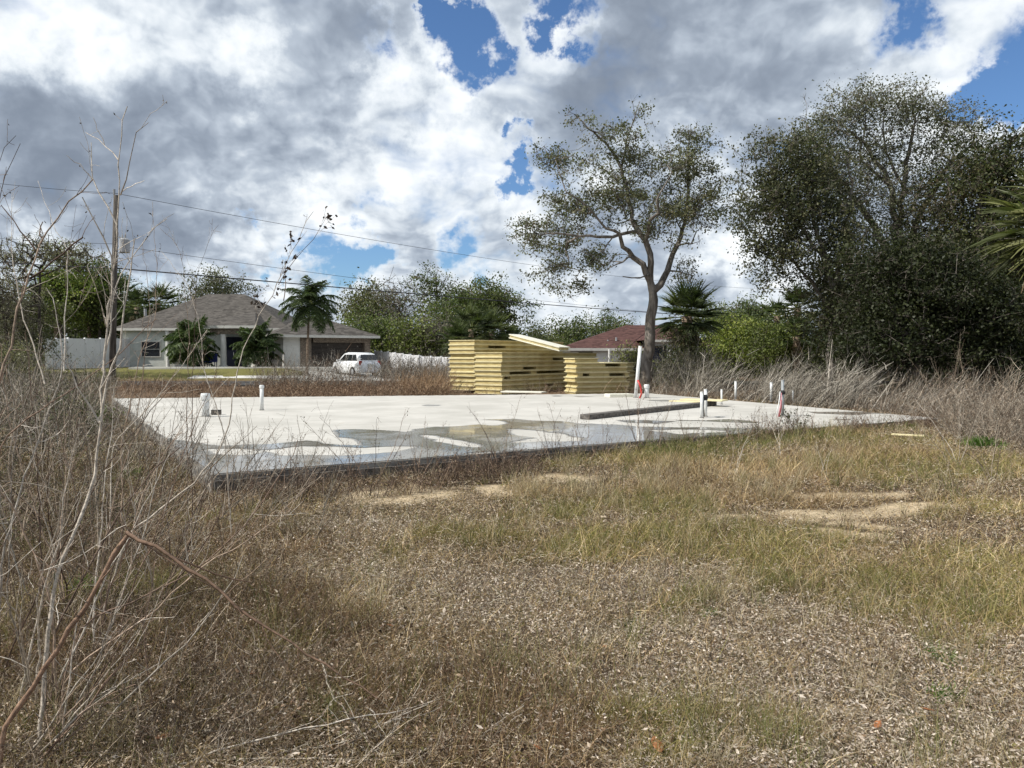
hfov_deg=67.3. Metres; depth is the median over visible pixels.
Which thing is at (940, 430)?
dry weed
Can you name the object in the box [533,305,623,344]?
distant tree
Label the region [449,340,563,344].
foam panel
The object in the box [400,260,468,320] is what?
pine tree
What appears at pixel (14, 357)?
shrub
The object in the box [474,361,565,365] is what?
foam panel
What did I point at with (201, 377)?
pavement
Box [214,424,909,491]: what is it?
form board
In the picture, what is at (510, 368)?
foam panel
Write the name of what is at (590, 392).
foam panel
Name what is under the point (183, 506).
dry weed
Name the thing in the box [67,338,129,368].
vinyl fence
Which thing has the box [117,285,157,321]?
cabbage palm
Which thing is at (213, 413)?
junction box
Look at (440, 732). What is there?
fallen twigs
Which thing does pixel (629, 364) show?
foam panel
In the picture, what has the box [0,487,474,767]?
dry brush
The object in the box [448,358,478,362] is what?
foam panel
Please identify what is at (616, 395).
white block
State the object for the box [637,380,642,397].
red tube
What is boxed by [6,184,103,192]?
power line
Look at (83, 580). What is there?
green weed
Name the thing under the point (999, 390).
dry weed
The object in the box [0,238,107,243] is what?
power line
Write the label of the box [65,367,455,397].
dry brush
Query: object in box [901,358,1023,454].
dry brush
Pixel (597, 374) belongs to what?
foam panel
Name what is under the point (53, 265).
power line
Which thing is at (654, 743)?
fallen leaf
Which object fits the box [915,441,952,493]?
dry weed
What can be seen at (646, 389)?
white pipe
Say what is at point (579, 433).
dry weed
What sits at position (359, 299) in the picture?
oak tree
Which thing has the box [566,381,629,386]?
foam panel
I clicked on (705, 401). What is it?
white pipe
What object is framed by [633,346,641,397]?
white pipe
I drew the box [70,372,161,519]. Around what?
dry weed
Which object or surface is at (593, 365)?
foam panel
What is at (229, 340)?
door
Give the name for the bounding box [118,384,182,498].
dry weed
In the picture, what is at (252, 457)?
dry weed
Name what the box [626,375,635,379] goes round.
foam panel
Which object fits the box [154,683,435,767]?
fallen twigs
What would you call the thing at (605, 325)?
distant tree
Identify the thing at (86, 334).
thicket shrub
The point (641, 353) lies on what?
woods
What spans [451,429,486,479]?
dry weed
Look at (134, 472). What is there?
green weed
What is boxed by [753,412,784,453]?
dry weed
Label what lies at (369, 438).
puddle
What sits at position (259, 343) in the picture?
areca palm
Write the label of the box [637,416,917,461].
green weeds
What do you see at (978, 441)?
green weed
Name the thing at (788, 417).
dry weed
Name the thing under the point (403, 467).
dry weed
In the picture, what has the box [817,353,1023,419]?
leaning brush
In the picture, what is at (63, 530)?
dry weed
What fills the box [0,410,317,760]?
dead shrub
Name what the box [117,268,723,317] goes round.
power line
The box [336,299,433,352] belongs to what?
tree
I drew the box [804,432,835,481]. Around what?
dry weed
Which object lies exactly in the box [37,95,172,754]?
dead shrub
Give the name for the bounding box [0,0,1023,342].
sky
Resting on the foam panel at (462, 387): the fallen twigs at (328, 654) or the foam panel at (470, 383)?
the foam panel at (470, 383)
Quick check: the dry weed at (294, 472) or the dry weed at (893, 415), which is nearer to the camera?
the dry weed at (294, 472)
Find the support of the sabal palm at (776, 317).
on the ground at (794, 511)
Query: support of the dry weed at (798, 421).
on the ground at (794, 511)
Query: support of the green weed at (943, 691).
on the ground at (794, 511)
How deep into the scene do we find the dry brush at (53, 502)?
7.04 m
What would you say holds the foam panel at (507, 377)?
on the foam panel at (507, 382)
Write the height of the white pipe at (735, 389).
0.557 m
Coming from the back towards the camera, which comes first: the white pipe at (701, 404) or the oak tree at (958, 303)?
the oak tree at (958, 303)
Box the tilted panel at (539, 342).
[509,334,569,350]
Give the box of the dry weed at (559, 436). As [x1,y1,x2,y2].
[530,402,571,461]
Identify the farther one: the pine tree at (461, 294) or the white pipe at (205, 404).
the pine tree at (461, 294)
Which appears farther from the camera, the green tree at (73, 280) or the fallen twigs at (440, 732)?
the green tree at (73, 280)
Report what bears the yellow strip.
on the ground at (794, 511)
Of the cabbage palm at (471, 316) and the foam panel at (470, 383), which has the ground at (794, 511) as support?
the cabbage palm at (471, 316)
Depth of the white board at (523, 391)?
27.15 m
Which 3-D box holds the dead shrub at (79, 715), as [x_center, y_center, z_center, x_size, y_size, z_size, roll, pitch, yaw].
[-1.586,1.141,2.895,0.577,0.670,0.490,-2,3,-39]
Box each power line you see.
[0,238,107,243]
[0,262,110,268]
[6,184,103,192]
[115,193,777,289]
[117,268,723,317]
[130,247,729,318]
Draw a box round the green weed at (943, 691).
[925,680,965,703]
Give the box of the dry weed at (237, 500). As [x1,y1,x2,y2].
[208,418,301,526]
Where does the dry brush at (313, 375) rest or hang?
on the ground at (794, 511)
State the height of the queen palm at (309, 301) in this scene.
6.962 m
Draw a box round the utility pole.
[109,189,129,380]
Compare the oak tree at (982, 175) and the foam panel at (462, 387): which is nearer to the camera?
the oak tree at (982, 175)
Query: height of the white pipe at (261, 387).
0.609 m
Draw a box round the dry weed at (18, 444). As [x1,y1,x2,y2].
[0,328,72,474]
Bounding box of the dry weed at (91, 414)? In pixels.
[35,343,122,447]
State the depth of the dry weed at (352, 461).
8.79 m
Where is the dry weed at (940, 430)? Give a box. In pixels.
[902,387,991,465]
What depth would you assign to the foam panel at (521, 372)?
30.80 m
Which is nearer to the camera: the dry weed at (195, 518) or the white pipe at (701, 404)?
the dry weed at (195, 518)
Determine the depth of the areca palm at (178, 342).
59.15 m
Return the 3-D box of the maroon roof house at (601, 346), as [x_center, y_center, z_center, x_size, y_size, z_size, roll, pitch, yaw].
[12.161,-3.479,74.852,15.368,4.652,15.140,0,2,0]
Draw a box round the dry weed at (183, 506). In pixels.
[165,398,245,528]
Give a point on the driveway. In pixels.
(312, 372)
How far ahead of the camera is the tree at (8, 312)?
39.87 m
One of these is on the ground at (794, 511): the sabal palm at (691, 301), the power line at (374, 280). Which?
the sabal palm at (691, 301)
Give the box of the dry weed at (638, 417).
[618,372,668,452]
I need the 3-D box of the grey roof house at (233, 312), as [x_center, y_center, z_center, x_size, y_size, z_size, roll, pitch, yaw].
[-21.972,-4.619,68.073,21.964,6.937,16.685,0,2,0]
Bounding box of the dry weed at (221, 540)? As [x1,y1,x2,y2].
[195,445,294,565]
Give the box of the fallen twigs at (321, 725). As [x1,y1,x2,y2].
[168,640,493,767]
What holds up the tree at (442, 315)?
on the ground at (794, 511)
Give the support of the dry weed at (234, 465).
on the ground at (794, 511)
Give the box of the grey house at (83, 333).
[63,318,133,338]
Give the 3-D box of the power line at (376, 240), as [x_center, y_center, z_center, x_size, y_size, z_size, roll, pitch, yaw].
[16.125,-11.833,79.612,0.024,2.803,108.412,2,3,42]
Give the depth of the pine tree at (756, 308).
93.57 m
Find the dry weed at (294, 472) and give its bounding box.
[270,421,332,518]
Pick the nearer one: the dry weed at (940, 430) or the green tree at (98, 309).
the dry weed at (940, 430)
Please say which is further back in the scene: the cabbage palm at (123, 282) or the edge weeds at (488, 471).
the cabbage palm at (123, 282)
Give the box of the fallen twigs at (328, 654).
[203,610,465,703]
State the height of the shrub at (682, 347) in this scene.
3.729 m
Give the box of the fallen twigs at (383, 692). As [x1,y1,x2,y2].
[331,642,561,755]
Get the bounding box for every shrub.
[0,120,106,424]
[0,182,155,627]
[0,282,79,361]
[0,324,103,611]
[0,334,56,382]
[0,357,179,675]
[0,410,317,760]
[0,411,199,714]
[0,564,184,751]
[3,306,143,352]
[7,588,170,767]
[28,376,127,433]
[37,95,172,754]
[69,363,217,656]
[91,206,337,645]
[107,213,231,549]
[122,448,244,602]
[604,339,659,378]
[654,312,723,382]
[692,307,780,383]
[723,310,825,383]
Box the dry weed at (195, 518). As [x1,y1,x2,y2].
[132,427,230,584]
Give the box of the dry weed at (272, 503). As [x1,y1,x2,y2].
[236,430,333,523]
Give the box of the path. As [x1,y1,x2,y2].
[128,367,331,370]
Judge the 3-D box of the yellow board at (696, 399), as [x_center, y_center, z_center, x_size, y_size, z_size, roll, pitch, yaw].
[5.054,0.417,20.267,1.137,0.030,0.500,1,3,34]
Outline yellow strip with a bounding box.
[891,433,924,436]
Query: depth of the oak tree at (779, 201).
26.48 m
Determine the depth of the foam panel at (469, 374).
31.54 m
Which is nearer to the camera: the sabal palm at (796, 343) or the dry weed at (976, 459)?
the dry weed at (976, 459)
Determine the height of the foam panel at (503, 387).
0.174 m
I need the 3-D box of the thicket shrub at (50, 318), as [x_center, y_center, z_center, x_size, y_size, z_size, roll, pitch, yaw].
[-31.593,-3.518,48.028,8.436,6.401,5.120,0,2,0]
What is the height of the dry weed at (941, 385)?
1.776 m
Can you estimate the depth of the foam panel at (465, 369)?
31.66 m
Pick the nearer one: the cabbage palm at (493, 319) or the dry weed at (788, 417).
the dry weed at (788, 417)
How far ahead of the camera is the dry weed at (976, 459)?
8.64 m
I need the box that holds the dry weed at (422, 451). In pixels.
[398,417,451,484]
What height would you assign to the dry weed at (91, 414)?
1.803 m
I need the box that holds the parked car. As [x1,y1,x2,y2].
[332,352,380,375]
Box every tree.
[0,230,109,375]
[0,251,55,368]
[14,240,108,338]
[60,256,142,338]
[128,283,196,316]
[162,261,265,306]
[333,267,429,327]
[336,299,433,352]
[341,299,425,353]
[365,266,428,325]
[370,309,453,356]
[395,303,531,356]
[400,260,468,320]
[400,311,476,356]
[413,289,487,356]
[421,277,521,330]
[458,269,543,338]
[496,325,589,345]
[502,96,734,391]
[508,312,563,340]
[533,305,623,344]
[567,300,640,336]
[678,288,730,339]
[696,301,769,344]
[705,111,890,388]
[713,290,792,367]
[778,68,1018,390]
[786,277,930,386]
[805,218,1023,396]
[813,256,947,382]
[888,102,1023,392]
[908,225,1022,381]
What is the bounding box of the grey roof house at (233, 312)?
[117,294,379,366]
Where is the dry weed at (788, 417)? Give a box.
[780,409,795,425]
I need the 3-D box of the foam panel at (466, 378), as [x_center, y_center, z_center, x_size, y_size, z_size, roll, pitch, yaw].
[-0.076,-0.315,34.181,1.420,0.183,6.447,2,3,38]
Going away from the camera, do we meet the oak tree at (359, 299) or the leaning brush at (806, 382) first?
the leaning brush at (806, 382)
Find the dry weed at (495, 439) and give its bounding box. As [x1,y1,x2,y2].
[469,395,521,474]
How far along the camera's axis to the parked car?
53.02 m
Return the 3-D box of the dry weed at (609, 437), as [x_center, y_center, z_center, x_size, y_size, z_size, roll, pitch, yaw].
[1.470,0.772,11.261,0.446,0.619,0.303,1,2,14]
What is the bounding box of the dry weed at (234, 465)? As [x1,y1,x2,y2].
[169,402,295,516]
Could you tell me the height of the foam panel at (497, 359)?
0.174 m
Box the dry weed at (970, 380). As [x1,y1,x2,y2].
[925,327,1017,417]
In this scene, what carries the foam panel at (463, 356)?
on the foam panel at (462, 360)
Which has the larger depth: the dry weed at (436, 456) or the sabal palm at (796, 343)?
the sabal palm at (796, 343)
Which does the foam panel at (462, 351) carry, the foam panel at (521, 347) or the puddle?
the foam panel at (521, 347)
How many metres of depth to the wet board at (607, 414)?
17.46 m
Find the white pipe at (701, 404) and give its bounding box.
[700,392,702,417]
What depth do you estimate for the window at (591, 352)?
71.89 m
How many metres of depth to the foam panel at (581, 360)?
28.09 m
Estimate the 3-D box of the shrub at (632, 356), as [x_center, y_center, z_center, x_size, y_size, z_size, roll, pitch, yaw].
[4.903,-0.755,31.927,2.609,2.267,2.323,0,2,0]
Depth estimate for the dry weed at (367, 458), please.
8.57 m
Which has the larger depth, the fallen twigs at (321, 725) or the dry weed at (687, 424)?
the dry weed at (687, 424)
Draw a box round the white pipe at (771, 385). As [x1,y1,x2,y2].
[769,382,772,401]
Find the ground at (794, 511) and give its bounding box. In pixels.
[0,361,1023,767]
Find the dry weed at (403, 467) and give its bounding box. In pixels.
[391,448,414,488]
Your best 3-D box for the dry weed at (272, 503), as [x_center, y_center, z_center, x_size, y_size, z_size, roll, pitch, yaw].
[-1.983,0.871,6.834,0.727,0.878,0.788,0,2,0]
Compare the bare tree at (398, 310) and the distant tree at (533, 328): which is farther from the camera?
the distant tree at (533, 328)
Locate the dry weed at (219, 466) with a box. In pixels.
[181,407,281,511]
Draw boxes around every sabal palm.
[655,274,726,357]
[754,298,793,376]
[768,281,812,325]
[772,310,817,379]
[962,163,1023,292]
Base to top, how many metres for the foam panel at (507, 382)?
0.174 m
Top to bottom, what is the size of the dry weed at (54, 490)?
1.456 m
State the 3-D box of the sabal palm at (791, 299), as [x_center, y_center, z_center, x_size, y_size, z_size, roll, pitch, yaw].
[14.020,-2.493,37.944,2.785,5.457,2.702,0,2,0]
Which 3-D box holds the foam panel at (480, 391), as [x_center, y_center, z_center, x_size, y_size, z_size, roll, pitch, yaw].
[0.992,0.202,32.118,1.380,0.174,6.348,2,3,38]
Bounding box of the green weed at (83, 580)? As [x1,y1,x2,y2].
[57,573,107,593]
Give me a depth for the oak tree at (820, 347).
30.91 m
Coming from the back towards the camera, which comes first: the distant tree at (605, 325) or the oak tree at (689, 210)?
the distant tree at (605, 325)
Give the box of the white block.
[604,393,633,396]
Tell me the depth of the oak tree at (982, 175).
26.36 m
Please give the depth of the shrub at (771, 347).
37.44 m
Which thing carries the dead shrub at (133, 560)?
on the ground at (794, 511)
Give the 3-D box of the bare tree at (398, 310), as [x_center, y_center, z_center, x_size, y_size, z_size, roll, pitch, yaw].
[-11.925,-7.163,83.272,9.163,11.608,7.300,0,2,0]
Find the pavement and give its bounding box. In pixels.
[187,376,335,379]
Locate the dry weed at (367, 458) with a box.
[303,408,409,496]
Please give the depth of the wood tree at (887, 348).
41.59 m
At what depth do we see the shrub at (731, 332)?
39.56 m
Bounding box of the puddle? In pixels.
[166,412,873,473]
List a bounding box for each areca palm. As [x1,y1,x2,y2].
[161,314,219,366]
[229,316,284,366]
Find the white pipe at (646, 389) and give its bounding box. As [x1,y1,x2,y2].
[644,384,649,397]
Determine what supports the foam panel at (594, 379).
on the foam panel at (588, 384)
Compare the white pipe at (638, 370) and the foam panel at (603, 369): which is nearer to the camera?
the white pipe at (638, 370)
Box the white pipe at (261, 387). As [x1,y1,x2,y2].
[259,385,263,409]
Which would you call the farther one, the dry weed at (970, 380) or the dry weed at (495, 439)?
the dry weed at (970, 380)
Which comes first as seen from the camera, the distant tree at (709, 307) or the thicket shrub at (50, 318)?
the thicket shrub at (50, 318)
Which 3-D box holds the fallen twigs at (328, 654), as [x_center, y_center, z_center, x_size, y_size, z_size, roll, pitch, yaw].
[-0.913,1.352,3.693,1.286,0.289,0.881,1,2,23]
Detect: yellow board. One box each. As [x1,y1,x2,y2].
[669,400,699,402]
[680,398,727,401]
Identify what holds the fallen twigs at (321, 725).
on the ground at (794, 511)
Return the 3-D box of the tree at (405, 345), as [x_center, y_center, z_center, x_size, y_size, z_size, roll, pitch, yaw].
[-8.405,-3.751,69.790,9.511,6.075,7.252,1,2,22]
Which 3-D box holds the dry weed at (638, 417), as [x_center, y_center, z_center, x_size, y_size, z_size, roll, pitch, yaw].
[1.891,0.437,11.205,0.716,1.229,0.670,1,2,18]
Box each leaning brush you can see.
[678,337,896,408]
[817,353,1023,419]
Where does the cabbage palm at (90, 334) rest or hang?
on the ground at (794, 511)
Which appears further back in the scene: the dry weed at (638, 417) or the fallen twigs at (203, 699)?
the dry weed at (638, 417)
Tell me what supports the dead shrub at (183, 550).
on the ground at (794, 511)
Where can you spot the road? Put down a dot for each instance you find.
(243, 382)
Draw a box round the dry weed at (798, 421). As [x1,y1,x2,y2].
[780,408,813,428]
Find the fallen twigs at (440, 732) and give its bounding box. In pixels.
[316,673,586,766]
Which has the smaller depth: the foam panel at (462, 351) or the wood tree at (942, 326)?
the foam panel at (462, 351)
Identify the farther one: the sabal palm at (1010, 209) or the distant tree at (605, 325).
the distant tree at (605, 325)
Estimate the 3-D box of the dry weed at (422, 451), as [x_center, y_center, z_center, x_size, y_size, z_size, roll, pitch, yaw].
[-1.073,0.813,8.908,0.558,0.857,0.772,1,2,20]
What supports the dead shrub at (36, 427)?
on the ground at (794, 511)
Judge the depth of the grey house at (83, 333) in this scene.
77.87 m
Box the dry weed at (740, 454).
[729,433,750,473]
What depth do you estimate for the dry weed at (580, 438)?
10.97 m
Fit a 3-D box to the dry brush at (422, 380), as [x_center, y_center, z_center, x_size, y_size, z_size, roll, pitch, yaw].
[-3.356,-0.394,30.412,3.066,1.742,5.879,0,2,-13]
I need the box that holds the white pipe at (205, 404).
[200,393,209,416]
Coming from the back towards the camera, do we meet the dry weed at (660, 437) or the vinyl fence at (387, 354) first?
the vinyl fence at (387, 354)
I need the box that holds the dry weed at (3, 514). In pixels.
[0,379,70,548]
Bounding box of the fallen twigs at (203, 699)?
[50,645,324,724]
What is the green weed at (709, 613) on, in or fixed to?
on the ground at (794, 511)
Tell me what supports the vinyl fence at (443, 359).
on the ground at (794, 511)
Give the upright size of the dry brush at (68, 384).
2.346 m
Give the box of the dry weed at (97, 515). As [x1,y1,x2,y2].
[63,375,266,590]
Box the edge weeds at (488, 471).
[210,397,946,505]
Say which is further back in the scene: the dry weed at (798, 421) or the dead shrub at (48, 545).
the dry weed at (798, 421)
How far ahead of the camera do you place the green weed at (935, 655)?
3.99 m
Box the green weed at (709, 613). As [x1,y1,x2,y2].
[699,606,721,618]
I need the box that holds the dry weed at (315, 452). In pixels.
[291,404,336,503]
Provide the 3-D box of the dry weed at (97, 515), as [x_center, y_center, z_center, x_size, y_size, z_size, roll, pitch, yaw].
[-2.397,0.616,5.209,1.102,1.547,1.110,-2,3,-42]
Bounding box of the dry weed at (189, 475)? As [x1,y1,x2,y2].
[171,379,216,481]
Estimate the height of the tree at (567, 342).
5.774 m
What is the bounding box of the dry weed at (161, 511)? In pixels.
[116,394,233,557]
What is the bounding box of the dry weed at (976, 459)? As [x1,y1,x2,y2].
[935,400,1009,482]
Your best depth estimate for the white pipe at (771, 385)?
22.03 m
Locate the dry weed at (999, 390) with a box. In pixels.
[984,360,1021,428]
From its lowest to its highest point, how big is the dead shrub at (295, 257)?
2.438 m
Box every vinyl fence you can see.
[45,338,66,369]
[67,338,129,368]
[374,350,419,367]
[420,356,449,369]
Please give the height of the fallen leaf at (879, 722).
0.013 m
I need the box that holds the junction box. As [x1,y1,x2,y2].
[211,410,221,414]
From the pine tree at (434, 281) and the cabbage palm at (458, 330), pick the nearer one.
the cabbage palm at (458, 330)
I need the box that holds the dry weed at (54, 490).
[0,369,111,538]
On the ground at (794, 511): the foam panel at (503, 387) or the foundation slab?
the foundation slab
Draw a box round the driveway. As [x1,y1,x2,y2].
[300,371,403,380]
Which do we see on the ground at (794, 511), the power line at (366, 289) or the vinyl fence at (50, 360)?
the vinyl fence at (50, 360)
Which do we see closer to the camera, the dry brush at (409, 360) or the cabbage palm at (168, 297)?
the dry brush at (409, 360)
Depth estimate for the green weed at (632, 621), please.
4.43 m
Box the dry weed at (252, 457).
[220,411,285,498]
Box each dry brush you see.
[0,332,142,474]
[0,356,128,398]
[0,440,207,556]
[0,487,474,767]
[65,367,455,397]
[80,376,216,484]
[240,342,461,392]
[368,346,449,379]
[387,353,464,395]
[440,374,697,394]
[628,336,745,392]
[638,379,960,418]
[707,351,1023,400]
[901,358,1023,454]
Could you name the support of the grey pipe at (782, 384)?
on the foundation slab
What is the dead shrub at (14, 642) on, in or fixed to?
on the ground at (794, 511)
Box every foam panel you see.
[448,344,551,349]
[448,349,561,353]
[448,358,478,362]
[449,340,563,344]
[449,363,474,366]
[449,372,475,376]
[449,376,475,380]
[449,381,475,385]
[450,354,475,357]
[450,367,474,371]
[451,385,474,389]
[473,365,565,370]
[474,352,596,356]
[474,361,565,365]
[474,369,565,375]
[474,378,565,384]
[474,382,565,389]
[474,386,565,393]
[475,357,594,361]
[475,373,566,379]
[563,358,598,362]
[563,377,627,381]
[564,367,626,371]
[564,390,627,393]
[565,362,627,367]
[565,386,628,391]
[566,372,629,376]
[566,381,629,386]
[599,362,634,366]
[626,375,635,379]
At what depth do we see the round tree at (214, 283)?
82.96 m
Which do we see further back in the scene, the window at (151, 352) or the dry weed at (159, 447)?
the window at (151, 352)
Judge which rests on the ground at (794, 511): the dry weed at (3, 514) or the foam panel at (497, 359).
the dry weed at (3, 514)
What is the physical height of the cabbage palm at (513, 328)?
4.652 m
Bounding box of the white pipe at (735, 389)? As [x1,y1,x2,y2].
[734,381,736,398]
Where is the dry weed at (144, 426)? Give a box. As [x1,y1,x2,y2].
[123,371,182,464]
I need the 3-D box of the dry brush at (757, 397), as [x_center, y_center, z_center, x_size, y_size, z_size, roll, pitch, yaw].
[7.812,0.192,23.011,2.935,0.951,13.848,-1,2,-23]
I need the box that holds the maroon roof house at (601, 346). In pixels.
[562,325,709,371]
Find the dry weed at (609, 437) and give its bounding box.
[598,419,624,452]
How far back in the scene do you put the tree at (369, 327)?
71.20 m
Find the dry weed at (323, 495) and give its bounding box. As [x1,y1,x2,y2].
[256,444,356,541]
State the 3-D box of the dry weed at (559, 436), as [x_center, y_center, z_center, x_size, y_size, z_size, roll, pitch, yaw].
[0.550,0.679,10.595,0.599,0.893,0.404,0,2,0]
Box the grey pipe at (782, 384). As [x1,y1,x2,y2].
[781,380,783,415]
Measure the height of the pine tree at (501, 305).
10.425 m
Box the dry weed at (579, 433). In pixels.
[568,407,596,450]
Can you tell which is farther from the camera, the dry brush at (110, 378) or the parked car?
the parked car
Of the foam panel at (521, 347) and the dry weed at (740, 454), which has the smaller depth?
the dry weed at (740, 454)
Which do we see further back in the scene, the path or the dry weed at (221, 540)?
the path
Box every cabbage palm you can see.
[27,266,80,337]
[80,297,109,338]
[117,271,142,312]
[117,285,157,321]
[132,280,183,315]
[434,316,482,355]
[442,302,499,354]
[473,303,517,340]
[497,322,529,340]
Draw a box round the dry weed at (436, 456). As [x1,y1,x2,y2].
[421,424,448,478]
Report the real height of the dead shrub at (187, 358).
2.740 m
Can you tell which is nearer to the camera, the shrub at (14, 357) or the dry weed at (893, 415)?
the dry weed at (893, 415)
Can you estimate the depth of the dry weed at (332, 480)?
7.56 m
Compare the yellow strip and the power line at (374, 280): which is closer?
the yellow strip
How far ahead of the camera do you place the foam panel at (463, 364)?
31.65 m
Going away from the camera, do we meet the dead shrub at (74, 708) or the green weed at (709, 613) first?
the dead shrub at (74, 708)
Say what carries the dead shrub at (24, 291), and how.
on the ground at (794, 511)
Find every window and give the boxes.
[141,341,160,356]
[578,351,592,353]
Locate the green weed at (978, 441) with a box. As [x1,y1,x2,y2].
[956,435,1008,450]
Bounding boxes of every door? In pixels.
[226,337,244,366]
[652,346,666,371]
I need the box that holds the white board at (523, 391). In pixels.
[501,391,546,392]
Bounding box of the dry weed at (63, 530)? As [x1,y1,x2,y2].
[0,388,131,596]
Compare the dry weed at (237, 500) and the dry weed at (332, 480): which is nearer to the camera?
the dry weed at (237, 500)
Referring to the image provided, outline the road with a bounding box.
[117,381,1017,385]
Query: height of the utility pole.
10.101 m
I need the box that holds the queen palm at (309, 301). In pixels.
[278,275,341,375]
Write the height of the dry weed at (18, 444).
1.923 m
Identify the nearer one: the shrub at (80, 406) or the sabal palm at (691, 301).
the shrub at (80, 406)
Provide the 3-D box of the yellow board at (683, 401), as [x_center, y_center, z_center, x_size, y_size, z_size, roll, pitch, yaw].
[5.118,0.498,21.840,1.273,0.030,0.350,2,3,35]
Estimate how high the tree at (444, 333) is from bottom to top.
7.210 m
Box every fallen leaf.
[651,736,663,751]
[874,720,881,727]
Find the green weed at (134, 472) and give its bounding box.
[124,466,146,483]
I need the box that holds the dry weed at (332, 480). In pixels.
[321,423,351,511]
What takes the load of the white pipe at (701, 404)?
on the foundation slab
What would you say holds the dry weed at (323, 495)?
on the ground at (794, 511)
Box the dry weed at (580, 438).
[567,413,592,452]
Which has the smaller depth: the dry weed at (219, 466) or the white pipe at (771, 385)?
the dry weed at (219, 466)
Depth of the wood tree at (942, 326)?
41.16 m
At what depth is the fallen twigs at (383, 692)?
3.14 m
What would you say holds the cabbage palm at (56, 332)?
on the ground at (794, 511)
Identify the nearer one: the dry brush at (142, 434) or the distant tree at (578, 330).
the dry brush at (142, 434)
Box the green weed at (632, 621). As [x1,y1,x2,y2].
[614,619,637,629]
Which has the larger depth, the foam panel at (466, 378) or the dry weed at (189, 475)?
the foam panel at (466, 378)
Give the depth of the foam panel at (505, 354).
30.59 m
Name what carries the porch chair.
on the ground at (794, 511)
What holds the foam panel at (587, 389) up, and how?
on the foam panel at (590, 392)
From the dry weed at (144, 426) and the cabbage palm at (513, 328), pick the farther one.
the cabbage palm at (513, 328)
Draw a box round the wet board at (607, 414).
[580,401,716,419]
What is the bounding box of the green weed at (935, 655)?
[908,641,975,668]
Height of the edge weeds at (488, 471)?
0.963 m
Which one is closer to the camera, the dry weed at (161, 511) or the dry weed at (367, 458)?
the dry weed at (161, 511)
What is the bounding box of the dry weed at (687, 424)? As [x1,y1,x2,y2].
[676,407,704,443]
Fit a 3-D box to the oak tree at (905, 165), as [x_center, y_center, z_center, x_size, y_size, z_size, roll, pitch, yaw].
[14.222,-5.531,28.447,9.470,12.201,5.447,0,2,0]
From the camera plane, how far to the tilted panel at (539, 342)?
31.36 m
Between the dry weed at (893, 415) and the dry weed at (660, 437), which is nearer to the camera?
the dry weed at (660, 437)
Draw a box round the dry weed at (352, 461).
[341,439,363,491]
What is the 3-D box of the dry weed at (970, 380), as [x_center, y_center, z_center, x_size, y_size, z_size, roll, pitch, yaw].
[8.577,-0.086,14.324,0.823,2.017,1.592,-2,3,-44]
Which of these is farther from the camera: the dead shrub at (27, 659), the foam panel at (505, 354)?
the foam panel at (505, 354)
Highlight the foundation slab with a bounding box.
[113,393,936,494]
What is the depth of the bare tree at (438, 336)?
69.28 m
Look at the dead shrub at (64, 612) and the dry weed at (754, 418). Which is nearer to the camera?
the dead shrub at (64, 612)
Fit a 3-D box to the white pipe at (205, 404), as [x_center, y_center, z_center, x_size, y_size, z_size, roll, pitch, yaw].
[-6.641,0.454,16.655,0.239,0.508,0.233,0,2,0]
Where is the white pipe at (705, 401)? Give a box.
[704,389,707,416]
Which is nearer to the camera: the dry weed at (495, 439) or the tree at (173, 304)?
the dry weed at (495, 439)
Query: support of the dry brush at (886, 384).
on the ground at (794, 511)
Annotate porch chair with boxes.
[209,354,217,366]
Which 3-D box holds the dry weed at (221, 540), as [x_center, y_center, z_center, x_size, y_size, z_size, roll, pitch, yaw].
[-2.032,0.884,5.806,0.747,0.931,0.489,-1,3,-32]
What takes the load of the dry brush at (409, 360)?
on the ground at (794, 511)
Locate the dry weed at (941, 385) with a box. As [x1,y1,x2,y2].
[907,339,969,419]
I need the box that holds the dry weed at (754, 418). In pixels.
[742,406,761,428]
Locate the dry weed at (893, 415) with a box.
[883,402,906,430]
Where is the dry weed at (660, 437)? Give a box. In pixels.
[643,400,676,445]
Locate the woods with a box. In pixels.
[20,337,825,365]
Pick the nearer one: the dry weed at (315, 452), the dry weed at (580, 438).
the dry weed at (315, 452)
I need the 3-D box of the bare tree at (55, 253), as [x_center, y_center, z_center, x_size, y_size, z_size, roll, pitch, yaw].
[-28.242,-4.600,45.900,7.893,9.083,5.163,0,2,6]
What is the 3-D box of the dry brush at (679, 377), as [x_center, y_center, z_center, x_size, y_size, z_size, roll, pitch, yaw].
[7.086,-0.839,31.061,5.773,2.549,5.968,0,2,0]

